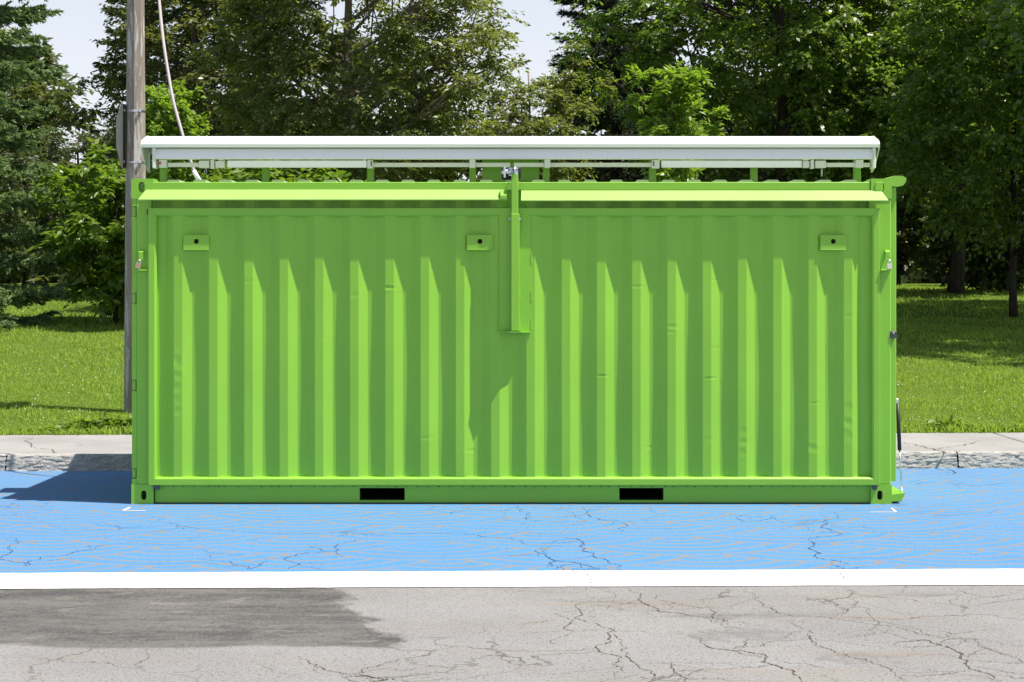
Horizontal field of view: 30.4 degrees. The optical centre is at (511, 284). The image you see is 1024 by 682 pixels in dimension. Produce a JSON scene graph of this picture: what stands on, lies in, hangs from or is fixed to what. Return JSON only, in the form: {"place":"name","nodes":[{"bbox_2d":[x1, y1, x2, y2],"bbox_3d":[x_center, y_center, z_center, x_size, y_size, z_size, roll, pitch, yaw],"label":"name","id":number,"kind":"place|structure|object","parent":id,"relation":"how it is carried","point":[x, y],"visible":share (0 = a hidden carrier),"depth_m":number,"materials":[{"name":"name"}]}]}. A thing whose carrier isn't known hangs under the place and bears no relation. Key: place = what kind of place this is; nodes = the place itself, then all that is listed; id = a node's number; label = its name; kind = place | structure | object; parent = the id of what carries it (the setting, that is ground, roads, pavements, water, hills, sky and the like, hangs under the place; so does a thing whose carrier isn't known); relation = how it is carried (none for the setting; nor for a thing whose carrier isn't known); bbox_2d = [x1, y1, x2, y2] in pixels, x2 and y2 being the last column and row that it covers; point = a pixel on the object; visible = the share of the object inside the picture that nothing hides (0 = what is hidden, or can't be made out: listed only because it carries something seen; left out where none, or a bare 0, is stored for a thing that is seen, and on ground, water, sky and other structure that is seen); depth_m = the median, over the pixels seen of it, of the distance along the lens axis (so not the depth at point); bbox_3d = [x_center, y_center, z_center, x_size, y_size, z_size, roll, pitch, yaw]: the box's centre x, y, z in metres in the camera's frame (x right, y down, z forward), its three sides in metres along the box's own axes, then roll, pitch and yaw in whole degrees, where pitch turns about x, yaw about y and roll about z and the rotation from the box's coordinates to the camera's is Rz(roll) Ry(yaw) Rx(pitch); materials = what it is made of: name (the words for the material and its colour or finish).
{"place":"outdoors","nodes":[
{"label":"outdoors","id":0,"kind":"place"},
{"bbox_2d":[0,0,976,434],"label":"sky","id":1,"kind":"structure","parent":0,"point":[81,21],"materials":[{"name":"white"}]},
{"bbox_2d":[0,467,1023,681],"bbox_3d":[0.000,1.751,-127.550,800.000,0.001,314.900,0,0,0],"label":"road","id":2,"kind":"structure","parent":0,"point":[262,634],"depth_m":9.42,"materials":[{"name":"grey asphalt"}]},
{"bbox_2d":[0,468,1023,572],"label":"parking lane","id":3,"kind":"structure","parent":2,"relation":"on","point":[62,514],"depth_m":13.27,"materials":[{"name":"blue paint"}]},
{"bbox_2d":[1,481,1017,571],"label":"parking lane cracks","id":4,"kind":"object","parent":3,"relation":"on","point":[514,539],"visible":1,"depth_m":12.55,"materials":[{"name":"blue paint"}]},
{"bbox_2d":[131,166,905,503],"bbox_3d":[0.050,0.404,16.159,6.194,2.692,2.559,0,0,0],"label":"shipping container","id":5,"kind":"object","parent":3,"relation":"on","point":[511,338],"visible":1,"depth_m":14.99,"materials":[{"name":"green metal"}]},
{"bbox_2d":[135,260,140,269],"bbox_3d":[-2.966,-0.162,14.940,0.040,0.078,0.022,13,0,0],"label":"padlock","id":6,"kind":"object","parent":5,"relation":"attached to","point":[137,265],"visible":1,"depth_m":14.93,"materials":[{"name":"silver metal"}]},
{"bbox_2d":[141,136,879,181],"bbox_3d":[-0.014,-1.020,15.581,6.048,0.440,0.369,0,0,0],"label":"roof","id":7,"kind":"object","parent":5,"relation":"on","point":[496,154],"visible":0.94,"depth_m":15.45,"materials":[{"name":"white metal"}]},
{"bbox_2d":[887,260,891,269],"bbox_3d":[2.995,-0.159,14.940,0.040,0.078,0.022,0,0,0],"label":"padlock","id":8,"kind":"object","parent":5,"relation":"hanging from","point":[889,266],"visible":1,"depth_m":14.93,"materials":[{"name":"silver metal"}]},
{"bbox_2d":[0,569,1023,588],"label":"white lane line","id":9,"kind":"object","parent":2,"relation":"on","point":[531,578],"visible":1,"depth_m":11.18,"materials":[{"name":"paint"}]},
{"bbox_2d":[298,586,1023,681],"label":"road cracks","id":10,"kind":"object","parent":2,"relation":"on","point":[966,660],"visible":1,"depth_m":9.04,"materials":[{"name":"grey asphalt"}]},
{"bbox_2d":[0,283,1023,434],"bbox_3d":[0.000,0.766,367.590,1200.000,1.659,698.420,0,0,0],"label":"lawn","id":11,"kind":"structure","parent":0,"point":[921,314],"depth_m":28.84,"materials":[{"name":"plant"}]},
{"bbox_2d":[0,181,69,285],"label":"understorey bush","id":12,"kind":"object","parent":11,"relation":"on","point":[8,250],"visible":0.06,"depth_m":53.46,"materials":[{"name":"green plant"}]},
{"bbox_2d":[0,0,79,329],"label":"blue spruce","id":13,"kind":"object","parent":11,"relation":"on","point":[12,141],"visible":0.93,"depth_m":34.88,"materials":[{"name":"green plant"}]},
{"bbox_2d":[0,25,99,283],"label":"backdrop tree","id":14,"kind":"object","parent":11,"relation":"on","point":[66,93],"visible":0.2,"depth_m":61.32,"materials":[{"name":"green plant"}]},
{"bbox_2d":[0,114,156,274],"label":"grey leaved tree","id":15,"kind":"object","parent":11,"relation":"on","point":[77,148],"visible":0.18,"depth_m":45.50,"materials":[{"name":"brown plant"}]},
{"bbox_2d":[39,164,124,277],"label":"understorey bush","id":16,"kind":"object","parent":11,"relation":"on","point":[56,216],"visible":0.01,"depth_m":45.65,"materials":[{"name":"green plant"}]},
{"bbox_2d":[22,138,187,323],"bbox_3d":[-7.370,-0.964,35.422,3.518,3.638,3.612,0,0,0],"label":"broad leaved shrub","id":17,"kind":"object","parent":11,"relation":"on","point":[81,232],"visible":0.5,"depth_m":34.73,"materials":[{"name":"green plant"}]},
{"bbox_2d":[68,99,158,194],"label":"backdrop tree","id":18,"kind":"object","parent":11,"relation":"on","point":[76,132],"depth_m":62.93,"materials":[{"name":"green plant"}]},
{"bbox_2d":[80,0,182,198],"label":"dark spruce","id":19,"kind":"object","parent":11,"relation":"on","point":[163,78],"visible":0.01,"depth_m":55.72,"materials":[{"name":"green plant"}]},
{"bbox_2d":[122,0,145,413],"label":"utility pole","id":20,"kind":"object","parent":11,"relation":"on","point":[135,103],"visible":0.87,"depth_m":21.91,"materials":[{"name":"weathered wood"}]},
{"bbox_2d":[116,103,125,168],"bbox_3d":[-4.525,-1.736,22.020,0.020,0.750,0.750,0,0,3],"label":"traffic sign","id":21,"kind":"object","parent":20,"relation":"attached to","point":[121,133],"visible":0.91,"depth_m":21.87,"materials":[{"name":"metal"}]},
{"bbox_2d":[158,0,201,179],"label":"power cable","id":22,"kind":"object","parent":20,"relation":"hanging from","point":[195,174],"visible":0.8,"depth_m":17.12,"materials":[{"name":"grey plastic"}]},
{"bbox_2d":[7,0,304,207],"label":"brown leaved tree","id":23,"kind":"object","parent":11,"relation":"on","point":[115,82],"visible":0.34,"depth_m":42.53,"materials":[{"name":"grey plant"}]},
{"bbox_2d":[145,79,223,181],"bbox_3d":[-6.084,-1.357,33.567,1.697,4.617,1.523,0,0,-35],"label":"young maple","id":24,"kind":"object","parent":11,"relation":"on","point":[162,100],"visible":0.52,"depth_m":33.30,"materials":[{"name":"green plant"}]},
{"bbox_2d":[152,0,313,179],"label":"dark spruce","id":25,"kind":"object","parent":11,"relation":"on","point":[215,82],"visible":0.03,"depth_m":45.84,"materials":[{"name":"green plant"}]},
{"bbox_2d":[155,93,315,178],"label":"backdrop tree","id":26,"kind":"object","parent":11,"relation":"on","point":[303,134],"visible":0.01,"depth_m":60.00,"materials":[{"name":"green plant"}]},
{"bbox_2d":[206,160,374,181],"bbox_3d":[-4.483,-0.913,34.786,4.406,3.780,4.198,0,0,16],"label":"broad leaved shrub","id":27,"kind":"object","parent":11,"relation":"on","point":[318,175],"visible":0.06,"depth_m":34.20,"materials":[{"name":"green plant"}]},
{"bbox_2d":[179,0,530,181],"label":"olive tree","id":28,"kind":"object","parent":11,"relation":"on","point":[284,17],"visible":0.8,"depth_m":37.23,"materials":[{"name":"green plant"}]},
{"bbox_2d":[279,0,466,181],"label":"backdrop tree","id":29,"kind":"object","parent":11,"relation":"on","point":[354,42],"visible":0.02,"depth_m":60.22,"materials":[{"name":"green plant"}]},
{"bbox_2d":[422,106,565,181],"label":"backdrop tree","id":30,"kind":"object","parent":11,"relation":"on","point":[467,174],"visible":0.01,"depth_m":60.06,"materials":[{"name":"green plant"}]},
{"bbox_2d":[1,10,1018,283],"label":"distant woods","id":31,"kind":"object","parent":11,"relation":"on","point":[911,278],"depth_m":72.13,"materials":[{"name":"green plant"}]},
{"bbox_2d":[7,348,1014,422],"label":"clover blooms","id":32,"kind":"object","parent":11,"relation":"on","point":[896,364],"visible":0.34,"depth_m":23.77,"materials":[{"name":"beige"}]},
{"bbox_2d":[0,420,1023,434],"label":"grass","id":33,"kind":"structure","parent":11,"relation":"on","point":[987,428],"depth_m":20.29,"materials":[{"name":"green plant"}]},
{"bbox_2d":[9,411,1023,432],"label":"weeds","id":34,"kind":"object","parent":11,"relation":"on","point":[109,420],"visible":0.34,"depth_m":20.30,"materials":[{"name":"green plant"}]},
{"bbox_2d":[464,39,617,181],"bbox_3d":[0.310,-2.331,39.935,3.129,5.824,3.199,0,0,37],"label":"olive tree","id":35,"kind":"object","parent":11,"relation":"on","point":[527,125],"visible":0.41,"depth_m":39.71,"materials":[{"name":"green plant"}]},
{"bbox_2d":[534,0,683,181],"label":"black pine","id":36,"kind":"object","parent":11,"relation":"on","point":[606,119],"visible":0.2,"depth_m":49.20,"materials":[{"name":"green plant"}]},
{"bbox_2d":[519,33,707,181],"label":"backdrop tree","id":37,"kind":"object","parent":11,"relation":"on","point":[600,127],"visible":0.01,"depth_m":63.07,"materials":[{"name":"green plant"}]},
{"bbox_2d":[618,60,730,181],"bbox_3d":[2.599,-1.206,29.947,1.536,4.737,1.555,0,0,-44],"label":"green ash","id":38,"kind":"object","parent":11,"relation":"on","point":[683,87],"visible":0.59,"depth_m":29.83,"materials":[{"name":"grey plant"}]},
{"bbox_2d":[621,0,883,181],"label":"backdrop tree","id":39,"kind":"object","parent":11,"relation":"on","point":[700,176],"visible":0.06,"depth_m":57.65,"materials":[{"name":"green plant"}]},
{"bbox_2d":[546,0,985,182],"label":"maple tree","id":40,"kind":"object","parent":11,"relation":"on","point":[846,81],"visible":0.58,"depth_m":42.47,"materials":[{"name":"green plant"}]},
{"bbox_2d":[815,177,918,263],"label":"understorey bush","id":41,"kind":"object","parent":11,"relation":"on","point":[896,233],"depth_m":50.31,"materials":[{"name":"green plant"}]},
{"bbox_2d":[815,168,935,277],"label":"understorey bush","id":42,"kind":"object","parent":11,"relation":"on","point":[903,250],"visible":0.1,"depth_m":46.98,"materials":[{"name":"green plant"}]},
{"bbox_2d":[759,0,991,284],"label":"backdrop tree","id":43,"kind":"object","parent":11,"relation":"on","point":[924,258],"visible":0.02,"depth_m":59.09,"materials":[{"name":"green plant"}]},
{"bbox_2d":[745,0,1023,293],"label":"maple tree","id":44,"kind":"object","parent":11,"relation":"on","point":[956,281],"visible":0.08,"depth_m":44.29,"materials":[{"name":"green plant"}]},
{"bbox_2d":[863,0,1023,317],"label":"maple tree","id":45,"kind":"object","parent":11,"relation":"on","point":[963,44],"visible":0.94,"depth_m":36.57,"materials":[{"name":"green plant"}]},
{"bbox_2d":[911,171,1023,289],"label":"understorey bush","id":46,"kind":"object","parent":11,"relation":"on","point":[940,257],"visible":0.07,"depth_m":48.98,"materials":[{"name":"green plant"}]},
{"bbox_2d":[920,155,1023,291],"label":"understorey bush","id":47,"kind":"object","parent":11,"relation":"on","point":[977,274],"visible":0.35,"depth_m":46.09,"materials":[{"name":"green plant"}]},
{"bbox_2d":[962,0,1023,83],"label":"maple tree","id":48,"kind":"object","parent":11,"relation":"on","point":[985,6],"visible":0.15,"depth_m":36.08,"materials":[{"name":"green plant"}]},
{"bbox_2d":[972,0,1023,135],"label":"maple tree","id":49,"kind":"object","parent":11,"relation":"on","point":[1013,22],"visible":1,"depth_m":31.92,"materials":[{"name":"green plant"}]},
{"bbox_2d":[0,432,1023,470],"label":"pavement","id":50,"kind":"structure","parent":0,"point":[107,452],"depth_m":18.01,"materials":[{"name":"concrete"}]},
{"bbox_2d":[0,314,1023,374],"bbox_3d":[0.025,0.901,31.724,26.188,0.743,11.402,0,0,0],"label":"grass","id":51,"kind":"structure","parent":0,"point":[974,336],"depth_m":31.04,"materials":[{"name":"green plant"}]},
{"bbox_2d":[0,284,1023,317],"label":"grass","id":52,"kind":"structure","parent":0,"point":[902,288],"depth_m":41.32,"materials":[{"name":"green plant"}]}
]}

